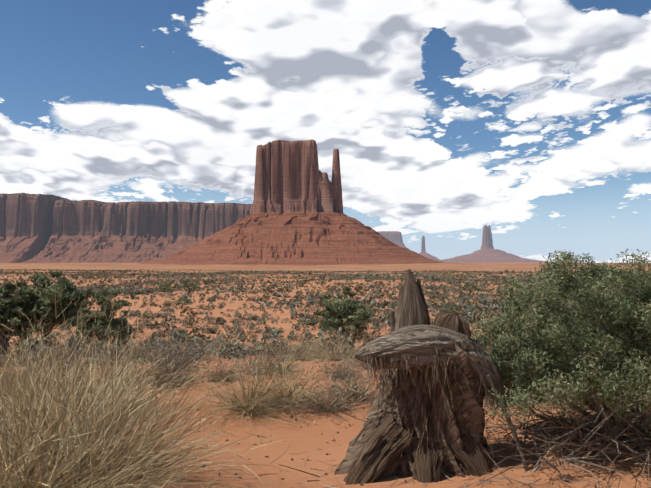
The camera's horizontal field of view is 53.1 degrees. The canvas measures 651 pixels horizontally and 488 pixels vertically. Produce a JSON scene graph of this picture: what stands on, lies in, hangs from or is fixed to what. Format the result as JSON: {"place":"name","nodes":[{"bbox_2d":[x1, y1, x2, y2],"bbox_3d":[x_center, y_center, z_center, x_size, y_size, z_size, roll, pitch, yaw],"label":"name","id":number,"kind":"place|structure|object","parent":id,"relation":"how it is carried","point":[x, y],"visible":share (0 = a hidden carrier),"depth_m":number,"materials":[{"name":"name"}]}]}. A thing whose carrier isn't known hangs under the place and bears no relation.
{"place":"outdoors","nodes":[
{"label":"outdoors","id":0,"kind":"place"},
{"bbox_2d":[0,269,646,366],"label":"scrub field","id":1,"kind":"structure","parent":0,"point":[487,302],"depth_m":87.56,"materials":[{"name":"green plant"}]},
{"bbox_2d":[0,262,650,487],"bbox_3d":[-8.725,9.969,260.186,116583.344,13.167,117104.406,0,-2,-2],"label":"ground","id":2,"kind":"structure","parent":0,"point":[307,439],"depth_m":7.30,"materials":[{"name":"orange sand"}]},
{"bbox_2d":[0,193,251,262],"bbox_3d":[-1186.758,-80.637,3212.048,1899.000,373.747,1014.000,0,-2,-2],"label":"mesa","id":3,"kind":"structure","parent":2,"relation":"on","point":[42,228],"depth_m":3251.59,"materials":[{"name":"red stone"}]},
{"bbox_2d":[0,270,577,354],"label":"juniper","id":4,"kind":"object","parent":2,"relation":"on","point":[333,314],"depth_m":34.27,"materials":[{"name":"green plant"}]},
{"bbox_2d":[140,139,447,265],"bbox_3d":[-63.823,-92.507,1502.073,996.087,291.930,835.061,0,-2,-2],"label":"butte","id":5,"kind":"object","parent":2,"relation":"on","point":[296,216],"visible":0.85,"depth_m":1407.12,"materials":[{"name":"red stone"}]},
{"bbox_2d":[0,313,604,425],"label":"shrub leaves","id":6,"kind":"object","parent":2,"relation":"on","point":[234,357],"visible":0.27,"depth_m":9.68,"materials":[{"name":"green plant"}]},
{"bbox_2d":[0,283,650,487],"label":"dry grass twigs","id":7,"kind":"object","parent":2,"relation":"on","point":[49,446],"visible":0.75,"depth_m":4.84,"materials":[{"name":"beige plant"}]},
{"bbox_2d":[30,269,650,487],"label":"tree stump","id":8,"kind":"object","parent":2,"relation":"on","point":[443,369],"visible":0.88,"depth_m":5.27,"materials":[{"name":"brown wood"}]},
{"bbox_2d":[418,235,439,260],"bbox_3d":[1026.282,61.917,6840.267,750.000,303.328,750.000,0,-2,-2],"label":"spire","id":9,"kind":"structure","parent":2,"relation":"on","point":[424,253],"depth_m":6808.02,"materials":[{"name":"stone"}]},
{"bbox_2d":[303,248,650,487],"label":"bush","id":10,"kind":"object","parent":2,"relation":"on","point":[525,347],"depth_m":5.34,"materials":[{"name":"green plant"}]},
{"bbox_2d":[437,225,542,262],"bbox_3d":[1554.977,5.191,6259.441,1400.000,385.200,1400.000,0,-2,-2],"label":"butte","id":11,"kind":"object","parent":2,"relation":"on","point":[487,252],"visible":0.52,"depth_m":6031.09,"materials":[{"name":"stone"}]},
{"bbox_2d":[0,0,650,262],"label":"sky","id":12,"kind":"structure","parent":0,"point":[529,121],"materials":[{"name":"white"}]},
{"bbox_2d":[378,231,408,248],"bbox_3d":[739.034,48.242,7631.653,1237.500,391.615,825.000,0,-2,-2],"label":"mesa","id":13,"kind":"structure","parent":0,"point":[395,237],"depth_m":7547.46,"materials":[{"name":"stone"}]}
]}

